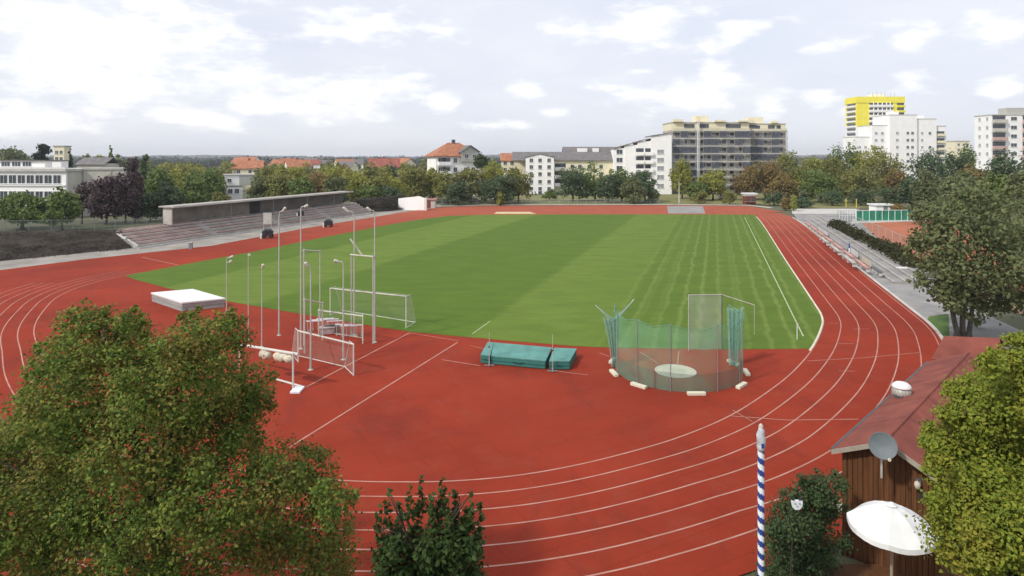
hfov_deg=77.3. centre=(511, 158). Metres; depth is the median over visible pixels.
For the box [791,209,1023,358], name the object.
bank path
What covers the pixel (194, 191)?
tree
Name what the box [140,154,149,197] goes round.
tree
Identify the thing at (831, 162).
tree
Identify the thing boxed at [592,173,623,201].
tree
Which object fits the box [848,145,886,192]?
tree
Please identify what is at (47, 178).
window
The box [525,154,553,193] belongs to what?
apartment house
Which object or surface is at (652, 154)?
stepped apartment building
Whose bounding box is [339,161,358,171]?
house
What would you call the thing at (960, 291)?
multi stem tree
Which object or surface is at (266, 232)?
equipment cart
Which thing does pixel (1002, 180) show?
tree
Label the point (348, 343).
training goal
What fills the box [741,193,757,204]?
kiosk
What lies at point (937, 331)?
kerb
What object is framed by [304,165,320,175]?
town tree
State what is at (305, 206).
floodlight mast
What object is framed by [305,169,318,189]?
town tree
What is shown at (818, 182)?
tree
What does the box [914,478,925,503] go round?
wall lamp
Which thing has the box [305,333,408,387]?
track marking
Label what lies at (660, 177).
window
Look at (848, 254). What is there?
bench
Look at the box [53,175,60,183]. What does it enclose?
window
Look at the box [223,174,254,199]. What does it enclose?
flat roofed house
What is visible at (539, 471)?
track marking
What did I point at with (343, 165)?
town tree
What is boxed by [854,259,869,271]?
bench
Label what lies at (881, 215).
windscreen fence
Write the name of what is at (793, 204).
bush
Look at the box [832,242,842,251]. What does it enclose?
bench
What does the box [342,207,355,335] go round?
floodlight mast
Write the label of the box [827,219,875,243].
hedge
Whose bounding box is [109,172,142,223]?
tree
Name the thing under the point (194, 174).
town tree
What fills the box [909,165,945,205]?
tree
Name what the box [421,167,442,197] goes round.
tree
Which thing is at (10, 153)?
tree
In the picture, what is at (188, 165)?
town tree
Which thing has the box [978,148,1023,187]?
tree
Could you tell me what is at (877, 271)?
bench
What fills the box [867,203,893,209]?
court hut
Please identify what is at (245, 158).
house
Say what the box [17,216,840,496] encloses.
track marking
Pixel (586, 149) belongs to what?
apartment building
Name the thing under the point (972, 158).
tree
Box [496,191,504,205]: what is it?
bush
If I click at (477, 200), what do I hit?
parked car
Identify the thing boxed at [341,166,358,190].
town tree
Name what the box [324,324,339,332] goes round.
storage crate
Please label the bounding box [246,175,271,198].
tree
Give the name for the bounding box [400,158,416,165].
house
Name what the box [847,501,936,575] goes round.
parasol
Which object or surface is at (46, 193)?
window
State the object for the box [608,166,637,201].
tree
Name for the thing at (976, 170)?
tree
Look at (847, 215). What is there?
court end fence
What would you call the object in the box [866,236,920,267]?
hedge
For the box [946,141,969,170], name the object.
apartment building
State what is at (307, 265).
floodlight mast
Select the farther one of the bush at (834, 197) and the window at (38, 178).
the bush at (834, 197)
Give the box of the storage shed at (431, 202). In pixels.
[427,198,437,207]
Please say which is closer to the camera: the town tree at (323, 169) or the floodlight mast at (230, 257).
the floodlight mast at (230, 257)
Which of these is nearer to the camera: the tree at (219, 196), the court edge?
the court edge
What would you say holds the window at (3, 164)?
in the school building at (41, 178)
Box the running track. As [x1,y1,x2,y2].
[0,205,940,575]
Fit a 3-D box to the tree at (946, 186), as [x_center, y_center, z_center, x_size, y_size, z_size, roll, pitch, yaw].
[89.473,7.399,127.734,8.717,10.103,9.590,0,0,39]
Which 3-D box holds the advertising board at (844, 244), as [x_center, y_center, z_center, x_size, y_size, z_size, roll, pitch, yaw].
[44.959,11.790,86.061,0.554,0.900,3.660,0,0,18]
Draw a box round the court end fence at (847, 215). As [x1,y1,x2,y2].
[839,209,855,221]
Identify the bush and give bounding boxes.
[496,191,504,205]
[541,189,556,198]
[646,192,658,202]
[689,190,708,202]
[721,189,737,203]
[749,467,858,575]
[762,190,784,205]
[781,196,790,210]
[789,195,814,207]
[790,194,797,210]
[817,189,843,205]
[846,187,875,205]
[873,186,905,203]
[887,203,906,209]
[905,200,935,223]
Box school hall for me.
[82,167,129,215]
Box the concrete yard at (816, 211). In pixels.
[792,209,856,213]
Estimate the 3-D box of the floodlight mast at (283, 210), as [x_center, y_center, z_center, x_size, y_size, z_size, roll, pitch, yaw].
[-16.084,7.922,44.709,0.726,9.056,0.290,0,0,15]
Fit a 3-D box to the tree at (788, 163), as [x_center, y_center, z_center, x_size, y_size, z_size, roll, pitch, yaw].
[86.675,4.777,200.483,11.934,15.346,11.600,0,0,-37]
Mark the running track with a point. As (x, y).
(458, 423)
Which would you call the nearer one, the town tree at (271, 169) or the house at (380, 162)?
the town tree at (271, 169)
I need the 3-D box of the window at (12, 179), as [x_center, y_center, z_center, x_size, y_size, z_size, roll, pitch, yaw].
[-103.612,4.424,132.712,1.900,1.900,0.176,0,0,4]
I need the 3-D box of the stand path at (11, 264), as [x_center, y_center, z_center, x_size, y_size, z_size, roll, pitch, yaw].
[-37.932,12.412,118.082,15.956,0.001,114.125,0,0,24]
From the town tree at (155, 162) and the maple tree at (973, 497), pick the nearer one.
the maple tree at (973, 497)
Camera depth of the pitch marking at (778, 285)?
59.62 m
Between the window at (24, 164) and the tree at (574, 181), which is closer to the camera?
the window at (24, 164)
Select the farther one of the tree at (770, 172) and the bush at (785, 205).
the tree at (770, 172)
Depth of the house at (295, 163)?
286.88 m
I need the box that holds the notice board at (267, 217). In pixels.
[263,212,271,229]
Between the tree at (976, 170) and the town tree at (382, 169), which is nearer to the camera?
the tree at (976, 170)
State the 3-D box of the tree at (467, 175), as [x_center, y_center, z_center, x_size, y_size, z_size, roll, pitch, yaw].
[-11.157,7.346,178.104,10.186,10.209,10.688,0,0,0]
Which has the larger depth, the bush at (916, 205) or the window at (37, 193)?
the window at (37, 193)
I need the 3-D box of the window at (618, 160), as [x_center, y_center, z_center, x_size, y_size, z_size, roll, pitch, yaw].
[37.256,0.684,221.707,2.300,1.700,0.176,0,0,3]
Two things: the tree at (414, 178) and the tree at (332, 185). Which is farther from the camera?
the tree at (414, 178)
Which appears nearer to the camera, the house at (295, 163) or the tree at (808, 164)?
the tree at (808, 164)
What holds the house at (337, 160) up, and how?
on the ground at (1016, 321)
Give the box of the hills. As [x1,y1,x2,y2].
[126,154,840,157]
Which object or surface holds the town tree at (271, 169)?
on the ground at (1016, 321)
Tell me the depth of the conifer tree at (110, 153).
229.91 m
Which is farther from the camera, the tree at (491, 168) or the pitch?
the tree at (491, 168)
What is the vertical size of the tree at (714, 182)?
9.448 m
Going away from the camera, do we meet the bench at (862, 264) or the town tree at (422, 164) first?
the bench at (862, 264)
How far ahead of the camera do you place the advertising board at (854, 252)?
79.54 m
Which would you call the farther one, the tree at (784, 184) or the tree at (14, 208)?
the tree at (784, 184)
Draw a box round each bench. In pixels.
[819,237,828,245]
[824,236,833,244]
[830,245,840,254]
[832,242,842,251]
[841,254,855,266]
[842,250,855,260]
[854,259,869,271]
[871,266,882,275]
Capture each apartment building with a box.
[52,146,71,166]
[500,153,524,180]
[512,152,612,192]
[562,147,620,151]
[611,132,671,193]
[843,111,945,181]
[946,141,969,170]
[974,108,1023,179]
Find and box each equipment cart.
[260,228,273,238]
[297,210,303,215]
[323,219,332,226]
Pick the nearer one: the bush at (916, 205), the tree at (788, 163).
the bush at (916, 205)
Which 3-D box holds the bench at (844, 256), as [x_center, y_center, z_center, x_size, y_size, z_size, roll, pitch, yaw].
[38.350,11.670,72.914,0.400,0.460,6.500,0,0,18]
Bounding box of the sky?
[0,0,1023,156]
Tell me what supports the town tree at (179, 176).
on the ground at (1016, 321)
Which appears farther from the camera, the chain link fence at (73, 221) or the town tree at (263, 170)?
the town tree at (263, 170)
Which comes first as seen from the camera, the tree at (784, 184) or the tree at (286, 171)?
the tree at (784, 184)
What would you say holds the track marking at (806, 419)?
on the running track
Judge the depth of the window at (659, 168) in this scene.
220.14 m
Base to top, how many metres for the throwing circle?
0.030 m
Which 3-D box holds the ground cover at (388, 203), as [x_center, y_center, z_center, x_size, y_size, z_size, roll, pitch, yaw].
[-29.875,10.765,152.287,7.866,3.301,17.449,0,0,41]
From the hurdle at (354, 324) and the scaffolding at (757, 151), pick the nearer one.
the hurdle at (354, 324)
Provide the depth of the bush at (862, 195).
166.78 m
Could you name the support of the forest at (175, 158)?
on the ground at (1016, 321)
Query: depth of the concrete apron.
154.24 m
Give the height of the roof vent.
0.740 m
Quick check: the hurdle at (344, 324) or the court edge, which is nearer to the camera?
the hurdle at (344, 324)
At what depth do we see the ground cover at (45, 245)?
83.75 m
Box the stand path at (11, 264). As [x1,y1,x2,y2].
[0,204,440,269]
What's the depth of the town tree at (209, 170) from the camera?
225.62 m
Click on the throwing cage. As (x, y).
(739, 386)
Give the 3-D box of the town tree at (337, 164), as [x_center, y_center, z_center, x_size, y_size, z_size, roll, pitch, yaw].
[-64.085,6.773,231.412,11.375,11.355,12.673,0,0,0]
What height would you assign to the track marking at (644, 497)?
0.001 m
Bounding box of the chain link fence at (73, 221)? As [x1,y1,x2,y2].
[19,217,161,230]
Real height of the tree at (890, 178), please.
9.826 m
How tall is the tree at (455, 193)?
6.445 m
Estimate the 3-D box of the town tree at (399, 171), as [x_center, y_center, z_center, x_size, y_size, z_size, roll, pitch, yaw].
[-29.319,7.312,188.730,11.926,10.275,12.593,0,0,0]
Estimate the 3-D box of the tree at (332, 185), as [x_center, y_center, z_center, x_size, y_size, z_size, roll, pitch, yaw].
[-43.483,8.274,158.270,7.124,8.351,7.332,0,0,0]
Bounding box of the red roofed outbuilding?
[931,336,1008,364]
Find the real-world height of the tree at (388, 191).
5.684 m
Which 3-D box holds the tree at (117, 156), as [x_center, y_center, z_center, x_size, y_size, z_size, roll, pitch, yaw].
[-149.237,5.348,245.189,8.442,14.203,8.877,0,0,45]
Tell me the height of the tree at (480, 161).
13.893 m
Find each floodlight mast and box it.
[226,255,233,310]
[248,254,250,339]
[260,264,263,346]
[277,207,285,335]
[299,204,307,348]
[304,262,312,370]
[334,259,345,359]
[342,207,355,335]
[366,207,376,342]
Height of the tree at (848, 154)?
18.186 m
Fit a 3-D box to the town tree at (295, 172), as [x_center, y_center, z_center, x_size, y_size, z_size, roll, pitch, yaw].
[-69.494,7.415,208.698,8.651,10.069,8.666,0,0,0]
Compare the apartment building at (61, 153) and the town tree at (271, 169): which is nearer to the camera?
the town tree at (271, 169)
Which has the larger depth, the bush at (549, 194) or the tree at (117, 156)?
the tree at (117, 156)
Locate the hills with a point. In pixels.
(819, 155)
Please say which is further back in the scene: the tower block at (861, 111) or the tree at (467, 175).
the tower block at (861, 111)
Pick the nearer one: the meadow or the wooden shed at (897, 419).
the wooden shed at (897, 419)
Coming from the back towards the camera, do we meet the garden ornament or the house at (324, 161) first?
the house at (324, 161)
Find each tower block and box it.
[662,116,786,191]
[845,91,905,136]
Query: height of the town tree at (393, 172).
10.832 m
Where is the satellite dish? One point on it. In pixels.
(883, 446)
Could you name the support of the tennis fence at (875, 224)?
on the ground at (1016, 321)
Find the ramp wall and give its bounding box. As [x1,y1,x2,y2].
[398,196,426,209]
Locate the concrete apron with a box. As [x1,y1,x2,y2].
[667,206,704,212]
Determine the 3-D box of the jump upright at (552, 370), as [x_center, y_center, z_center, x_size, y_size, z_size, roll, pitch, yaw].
[2.365,11.320,37.237,0.481,2.160,0.481,0,0,45]
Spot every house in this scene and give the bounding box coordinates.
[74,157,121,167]
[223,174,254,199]
[230,155,260,163]
[231,158,265,189]
[268,159,283,164]
[279,158,295,163]
[284,158,311,167]
[310,160,320,171]
[321,160,331,164]
[334,159,353,167]
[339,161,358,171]
[354,159,363,173]
[368,156,399,177]
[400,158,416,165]
[424,140,484,196]
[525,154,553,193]
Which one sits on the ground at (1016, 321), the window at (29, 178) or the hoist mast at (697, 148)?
the hoist mast at (697, 148)
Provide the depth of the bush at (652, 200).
177.18 m
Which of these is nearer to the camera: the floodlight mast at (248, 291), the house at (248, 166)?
the floodlight mast at (248, 291)
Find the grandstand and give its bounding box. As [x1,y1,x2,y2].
[111,191,377,248]
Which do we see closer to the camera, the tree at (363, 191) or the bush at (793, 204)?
the bush at (793, 204)
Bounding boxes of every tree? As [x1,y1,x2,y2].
[0,146,30,159]
[0,190,48,228]
[0,297,369,575]
[31,143,52,159]
[37,186,83,229]
[68,148,73,167]
[72,181,92,223]
[84,174,124,224]
[108,145,113,157]
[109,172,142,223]
[115,154,127,166]
[123,156,145,221]
[138,162,168,178]
[138,192,161,220]
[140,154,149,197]
[143,167,181,203]
[151,159,158,166]
[153,179,185,215]
[155,162,173,176]
[169,169,191,190]
[173,165,206,177]
[175,161,195,168]
[177,168,201,183]
[177,174,210,203]
[199,168,227,200]
[201,168,223,187]
[212,167,223,180]
[212,192,231,201]
[218,162,235,175]
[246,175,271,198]
[247,165,271,190]
[252,165,281,186]
[263,172,297,196]
[274,163,289,176]
[281,167,307,188]
[287,166,308,190]
[287,176,315,194]
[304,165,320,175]
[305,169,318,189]
[307,171,329,192]
[315,163,341,173]
[320,162,344,175]
[322,175,349,202]
[324,165,343,182]
[324,167,341,179]
[339,163,350,170]
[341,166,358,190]
[343,170,367,201]
[351,185,381,201]
[359,172,387,188]
[362,161,378,180]
[377,165,392,184]
[378,185,402,196]
[383,162,403,179]
[385,176,409,196]
[394,166,429,196]
[397,164,429,197]
[399,161,410,177]
[418,159,425,168]
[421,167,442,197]
[431,170,461,199]
[442,181,473,204]
[459,166,484,202]
[473,153,489,168]
[475,174,517,203]
[480,158,506,201]
[505,167,535,202]
[555,166,592,200]
[580,161,604,198]
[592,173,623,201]
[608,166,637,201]
[618,176,648,203]
[633,169,660,201]
[668,158,694,198]
[685,181,711,196]
[695,168,729,199]
[730,166,760,196]
[749,156,783,198]
[761,172,800,197]
[772,149,807,197]
[789,156,831,197]
[797,167,843,202]
[820,153,846,193]
[827,140,859,197]
[834,164,885,202]
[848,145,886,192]
[865,148,909,197]
[881,169,909,198]
[895,174,918,206]
[898,179,1023,336]
[905,147,955,183]
[905,329,1023,575]
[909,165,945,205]
[936,170,986,213]
[940,148,970,179]
[944,163,988,185]
[954,143,978,170]
[973,170,1022,226]
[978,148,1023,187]
[1004,170,1023,243]
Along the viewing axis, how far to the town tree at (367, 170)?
215.59 m
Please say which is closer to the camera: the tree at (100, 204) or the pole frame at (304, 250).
the pole frame at (304, 250)
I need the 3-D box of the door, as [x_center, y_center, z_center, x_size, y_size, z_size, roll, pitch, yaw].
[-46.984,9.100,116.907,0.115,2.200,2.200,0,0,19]
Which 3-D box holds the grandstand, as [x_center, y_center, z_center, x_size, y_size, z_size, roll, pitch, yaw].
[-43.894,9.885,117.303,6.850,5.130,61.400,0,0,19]
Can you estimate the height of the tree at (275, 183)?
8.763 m
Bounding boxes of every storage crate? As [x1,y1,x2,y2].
[319,325,334,334]
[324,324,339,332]
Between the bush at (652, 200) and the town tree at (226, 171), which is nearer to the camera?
the bush at (652, 200)
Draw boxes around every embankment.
[0,229,131,260]
[354,195,403,211]
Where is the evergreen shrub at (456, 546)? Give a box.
[364,475,488,575]
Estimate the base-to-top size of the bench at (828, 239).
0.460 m
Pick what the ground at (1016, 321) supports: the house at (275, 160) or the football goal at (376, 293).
the house at (275, 160)
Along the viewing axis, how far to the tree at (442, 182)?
174.44 m
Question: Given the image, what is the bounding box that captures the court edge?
[851,219,933,222]
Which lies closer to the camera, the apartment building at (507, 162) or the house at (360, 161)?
the apartment building at (507, 162)
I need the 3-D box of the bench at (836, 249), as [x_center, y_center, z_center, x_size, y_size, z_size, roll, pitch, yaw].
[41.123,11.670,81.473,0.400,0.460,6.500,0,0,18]
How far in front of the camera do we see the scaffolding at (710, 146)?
230.42 m
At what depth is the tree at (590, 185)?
186.71 m
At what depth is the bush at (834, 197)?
166.55 m
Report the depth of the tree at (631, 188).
172.36 m
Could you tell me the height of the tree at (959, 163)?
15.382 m
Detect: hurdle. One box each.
[335,324,352,335]
[346,324,361,336]
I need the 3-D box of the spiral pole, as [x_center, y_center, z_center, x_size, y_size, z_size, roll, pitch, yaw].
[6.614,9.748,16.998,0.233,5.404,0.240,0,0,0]
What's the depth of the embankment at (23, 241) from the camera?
83.85 m
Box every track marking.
[0,215,878,530]
[0,217,858,512]
[1,216,921,571]
[1,222,898,549]
[2,215,938,575]
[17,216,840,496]
[33,249,823,481]
[291,342,457,446]
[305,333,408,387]
[736,416,844,419]
[811,352,918,360]
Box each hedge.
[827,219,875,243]
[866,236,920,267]
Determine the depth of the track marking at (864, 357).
39.77 m
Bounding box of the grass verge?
[927,314,949,336]
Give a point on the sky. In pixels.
(310, 78)
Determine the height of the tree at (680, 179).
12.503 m
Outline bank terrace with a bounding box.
[804,216,935,284]
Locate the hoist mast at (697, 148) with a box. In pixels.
[697,121,698,181]
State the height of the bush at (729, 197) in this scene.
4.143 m
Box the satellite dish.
[868,432,897,477]
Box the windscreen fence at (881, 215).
[856,210,912,221]
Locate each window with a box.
[0,175,7,183]
[0,191,7,199]
[1,162,9,166]
[8,175,16,183]
[12,162,20,166]
[17,175,25,183]
[22,162,31,166]
[26,175,33,183]
[35,175,42,183]
[35,191,42,198]
[44,175,51,183]
[44,191,51,199]
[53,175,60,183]
[616,149,622,153]
[616,158,622,162]
[657,166,663,170]
[657,175,663,179]
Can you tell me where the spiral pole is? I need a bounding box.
[756,423,765,575]
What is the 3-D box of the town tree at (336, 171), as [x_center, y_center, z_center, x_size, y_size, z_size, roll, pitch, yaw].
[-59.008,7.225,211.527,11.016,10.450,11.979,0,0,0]
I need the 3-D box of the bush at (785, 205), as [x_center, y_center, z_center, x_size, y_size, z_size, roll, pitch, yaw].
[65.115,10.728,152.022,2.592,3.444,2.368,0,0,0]
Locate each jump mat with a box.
[481,342,492,362]
[491,342,551,368]
[549,348,576,368]
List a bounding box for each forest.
[20,155,829,163]
[26,154,842,159]
[49,155,500,167]
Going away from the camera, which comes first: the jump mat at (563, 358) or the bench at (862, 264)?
the jump mat at (563, 358)
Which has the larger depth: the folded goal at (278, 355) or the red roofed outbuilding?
the folded goal at (278, 355)
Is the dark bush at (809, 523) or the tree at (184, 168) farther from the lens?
the tree at (184, 168)
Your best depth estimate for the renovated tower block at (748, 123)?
232.00 m
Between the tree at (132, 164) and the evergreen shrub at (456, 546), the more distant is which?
the tree at (132, 164)
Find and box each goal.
[239,345,304,393]
[292,328,354,375]
[318,310,363,343]
[330,286,415,327]
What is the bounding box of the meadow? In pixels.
[448,193,882,207]
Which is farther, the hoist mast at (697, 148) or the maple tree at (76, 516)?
the hoist mast at (697, 148)
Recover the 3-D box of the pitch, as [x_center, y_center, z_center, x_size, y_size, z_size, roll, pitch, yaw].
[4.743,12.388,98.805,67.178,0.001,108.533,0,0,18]
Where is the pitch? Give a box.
[126,214,821,348]
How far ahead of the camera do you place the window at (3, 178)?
132.87 m
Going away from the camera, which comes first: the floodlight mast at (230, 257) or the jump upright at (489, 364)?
the jump upright at (489, 364)
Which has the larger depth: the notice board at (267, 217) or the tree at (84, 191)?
the tree at (84, 191)
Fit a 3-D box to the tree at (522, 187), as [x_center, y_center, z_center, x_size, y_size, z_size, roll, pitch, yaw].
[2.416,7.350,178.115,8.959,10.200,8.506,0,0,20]
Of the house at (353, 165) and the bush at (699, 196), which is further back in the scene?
the house at (353, 165)
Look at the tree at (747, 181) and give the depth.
188.25 m
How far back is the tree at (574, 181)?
180.62 m
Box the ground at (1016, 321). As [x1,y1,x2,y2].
[0,161,1023,575]
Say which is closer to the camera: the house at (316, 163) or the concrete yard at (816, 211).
the concrete yard at (816, 211)
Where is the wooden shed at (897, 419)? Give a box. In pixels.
[830,351,993,575]
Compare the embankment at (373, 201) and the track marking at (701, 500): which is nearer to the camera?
the track marking at (701, 500)
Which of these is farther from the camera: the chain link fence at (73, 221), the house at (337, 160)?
the house at (337, 160)
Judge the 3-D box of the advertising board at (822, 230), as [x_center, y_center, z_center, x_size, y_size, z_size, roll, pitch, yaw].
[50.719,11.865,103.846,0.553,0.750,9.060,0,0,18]
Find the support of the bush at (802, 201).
on the meadow
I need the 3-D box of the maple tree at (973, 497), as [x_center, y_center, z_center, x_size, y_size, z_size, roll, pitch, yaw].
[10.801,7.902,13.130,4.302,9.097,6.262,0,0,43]
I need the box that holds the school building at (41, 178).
[0,160,83,216]
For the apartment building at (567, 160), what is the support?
on the ground at (1016, 321)
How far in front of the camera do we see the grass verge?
48.31 m
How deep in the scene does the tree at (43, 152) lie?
228.80 m
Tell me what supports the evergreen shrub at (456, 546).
on the ground at (1016, 321)
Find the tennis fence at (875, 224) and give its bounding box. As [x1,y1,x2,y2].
[838,210,922,243]
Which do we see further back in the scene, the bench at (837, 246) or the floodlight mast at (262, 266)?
the bench at (837, 246)
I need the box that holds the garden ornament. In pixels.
[790,496,802,575]
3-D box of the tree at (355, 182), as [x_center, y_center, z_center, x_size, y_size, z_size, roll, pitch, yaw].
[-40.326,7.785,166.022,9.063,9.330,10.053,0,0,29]
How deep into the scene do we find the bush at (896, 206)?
138.44 m
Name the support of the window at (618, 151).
in the stepped apartment building at (652, 154)
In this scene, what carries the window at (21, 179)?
in the school building at (41, 178)
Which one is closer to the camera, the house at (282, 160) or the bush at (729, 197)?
the bush at (729, 197)
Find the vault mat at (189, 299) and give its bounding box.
[151,289,225,310]
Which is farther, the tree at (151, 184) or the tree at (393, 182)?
the tree at (393, 182)
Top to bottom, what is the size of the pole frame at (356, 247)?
6.824 m
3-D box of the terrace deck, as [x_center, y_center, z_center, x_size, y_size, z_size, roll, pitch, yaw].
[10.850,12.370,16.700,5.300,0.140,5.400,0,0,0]
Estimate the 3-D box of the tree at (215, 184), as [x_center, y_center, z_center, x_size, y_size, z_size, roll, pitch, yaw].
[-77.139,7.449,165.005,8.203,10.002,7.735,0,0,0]
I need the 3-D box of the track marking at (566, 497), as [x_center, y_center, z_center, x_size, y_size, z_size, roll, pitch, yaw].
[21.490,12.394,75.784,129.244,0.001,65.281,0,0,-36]
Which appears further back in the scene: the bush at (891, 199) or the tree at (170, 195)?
the bush at (891, 199)
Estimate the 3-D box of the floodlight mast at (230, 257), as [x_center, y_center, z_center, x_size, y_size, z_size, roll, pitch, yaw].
[-22.604,10.102,51.166,0.752,4.696,0.233,0,0,16]
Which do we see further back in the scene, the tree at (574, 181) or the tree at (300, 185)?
the tree at (574, 181)
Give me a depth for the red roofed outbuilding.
29.58 m
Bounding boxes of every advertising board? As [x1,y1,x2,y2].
[819,226,827,235]
[842,241,848,250]
[851,247,860,257]
[862,254,874,267]
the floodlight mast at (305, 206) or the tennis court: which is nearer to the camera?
the floodlight mast at (305, 206)
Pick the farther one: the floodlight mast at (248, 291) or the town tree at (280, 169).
the town tree at (280, 169)
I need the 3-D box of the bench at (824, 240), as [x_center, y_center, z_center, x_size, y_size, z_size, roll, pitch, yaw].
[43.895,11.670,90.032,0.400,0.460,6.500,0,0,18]
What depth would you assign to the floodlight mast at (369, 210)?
43.01 m
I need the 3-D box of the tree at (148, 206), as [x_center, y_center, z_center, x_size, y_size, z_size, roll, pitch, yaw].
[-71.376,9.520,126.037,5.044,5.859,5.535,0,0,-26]
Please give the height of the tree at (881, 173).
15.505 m
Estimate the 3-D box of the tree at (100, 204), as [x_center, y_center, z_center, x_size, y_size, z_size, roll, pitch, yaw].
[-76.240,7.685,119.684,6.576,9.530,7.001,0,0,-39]
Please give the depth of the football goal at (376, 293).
48.70 m
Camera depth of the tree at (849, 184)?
174.80 m
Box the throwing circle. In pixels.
[655,364,696,377]
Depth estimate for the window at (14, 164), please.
136.95 m
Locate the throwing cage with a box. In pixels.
[595,294,754,395]
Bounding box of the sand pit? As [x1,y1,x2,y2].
[494,212,534,213]
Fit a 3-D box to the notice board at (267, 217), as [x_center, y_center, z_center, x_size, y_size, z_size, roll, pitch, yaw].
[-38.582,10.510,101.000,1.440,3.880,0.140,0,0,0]
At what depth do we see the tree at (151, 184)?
138.72 m
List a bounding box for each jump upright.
[484,332,493,365]
[547,334,557,371]
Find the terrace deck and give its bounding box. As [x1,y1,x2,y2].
[787,564,966,575]
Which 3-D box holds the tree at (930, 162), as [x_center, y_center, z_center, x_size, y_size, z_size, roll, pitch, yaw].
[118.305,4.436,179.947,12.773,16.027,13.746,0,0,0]
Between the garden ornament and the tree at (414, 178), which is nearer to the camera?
the garden ornament
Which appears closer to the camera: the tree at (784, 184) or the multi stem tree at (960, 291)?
the multi stem tree at (960, 291)
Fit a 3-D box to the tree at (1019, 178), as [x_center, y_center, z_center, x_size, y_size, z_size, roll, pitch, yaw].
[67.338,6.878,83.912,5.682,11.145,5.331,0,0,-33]
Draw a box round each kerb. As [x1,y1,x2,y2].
[442,204,772,207]
[758,219,823,350]
[792,217,942,339]
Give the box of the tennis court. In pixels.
[862,221,1023,290]
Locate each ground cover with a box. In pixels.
[0,229,132,260]
[352,195,406,210]
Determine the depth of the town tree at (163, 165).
223.29 m
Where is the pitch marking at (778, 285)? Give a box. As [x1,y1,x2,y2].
[745,218,803,335]
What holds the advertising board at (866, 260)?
on the bank terrace
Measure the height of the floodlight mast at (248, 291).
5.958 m
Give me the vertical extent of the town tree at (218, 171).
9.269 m
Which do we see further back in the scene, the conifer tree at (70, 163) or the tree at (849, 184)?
the conifer tree at (70, 163)
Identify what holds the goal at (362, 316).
on the running track
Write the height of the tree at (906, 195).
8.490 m
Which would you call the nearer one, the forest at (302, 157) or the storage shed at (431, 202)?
the storage shed at (431, 202)
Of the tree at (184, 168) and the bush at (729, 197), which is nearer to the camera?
the bush at (729, 197)
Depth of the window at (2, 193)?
132.90 m
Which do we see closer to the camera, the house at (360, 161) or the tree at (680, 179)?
the tree at (680, 179)
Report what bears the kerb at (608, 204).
on the running track
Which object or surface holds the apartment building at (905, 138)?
on the ground at (1016, 321)
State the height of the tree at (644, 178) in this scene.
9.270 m
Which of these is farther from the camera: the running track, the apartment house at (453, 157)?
the apartment house at (453, 157)
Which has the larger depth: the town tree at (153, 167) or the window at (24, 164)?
the town tree at (153, 167)
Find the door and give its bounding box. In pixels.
[250,202,258,213]
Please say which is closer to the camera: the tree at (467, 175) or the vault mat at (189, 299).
the vault mat at (189, 299)
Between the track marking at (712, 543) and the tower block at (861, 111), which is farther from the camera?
the tower block at (861, 111)
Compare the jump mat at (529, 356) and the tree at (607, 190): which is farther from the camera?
the tree at (607, 190)
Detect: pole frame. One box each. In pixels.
[303,249,320,345]
[303,298,323,352]
[350,238,373,343]
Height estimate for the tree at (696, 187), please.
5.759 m
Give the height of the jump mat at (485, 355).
0.510 m
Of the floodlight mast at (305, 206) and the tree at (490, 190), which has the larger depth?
the tree at (490, 190)
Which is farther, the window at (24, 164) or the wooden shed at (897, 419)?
the window at (24, 164)
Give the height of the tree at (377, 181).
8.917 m
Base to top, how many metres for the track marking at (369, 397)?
0.001 m
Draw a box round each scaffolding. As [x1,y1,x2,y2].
[672,130,749,192]
[749,130,787,190]
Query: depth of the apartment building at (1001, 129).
262.00 m
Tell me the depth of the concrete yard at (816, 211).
148.63 m
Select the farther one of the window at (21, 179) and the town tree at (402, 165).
the town tree at (402, 165)
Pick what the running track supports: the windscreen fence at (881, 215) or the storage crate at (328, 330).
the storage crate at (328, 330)
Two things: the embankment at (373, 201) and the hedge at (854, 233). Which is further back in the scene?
the embankment at (373, 201)
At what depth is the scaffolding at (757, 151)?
235.32 m
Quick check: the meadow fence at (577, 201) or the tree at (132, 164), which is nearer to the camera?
the tree at (132, 164)
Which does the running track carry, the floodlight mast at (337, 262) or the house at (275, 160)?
the floodlight mast at (337, 262)
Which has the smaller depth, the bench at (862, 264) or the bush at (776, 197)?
the bench at (862, 264)
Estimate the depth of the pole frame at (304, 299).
41.01 m
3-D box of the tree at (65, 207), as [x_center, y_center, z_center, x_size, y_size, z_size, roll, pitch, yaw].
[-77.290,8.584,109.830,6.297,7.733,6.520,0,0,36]
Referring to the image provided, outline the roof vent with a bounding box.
[891,381,911,397]
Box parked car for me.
[468,198,482,202]
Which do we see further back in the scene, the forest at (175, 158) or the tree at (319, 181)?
the forest at (175, 158)
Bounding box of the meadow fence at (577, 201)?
[441,199,601,205]

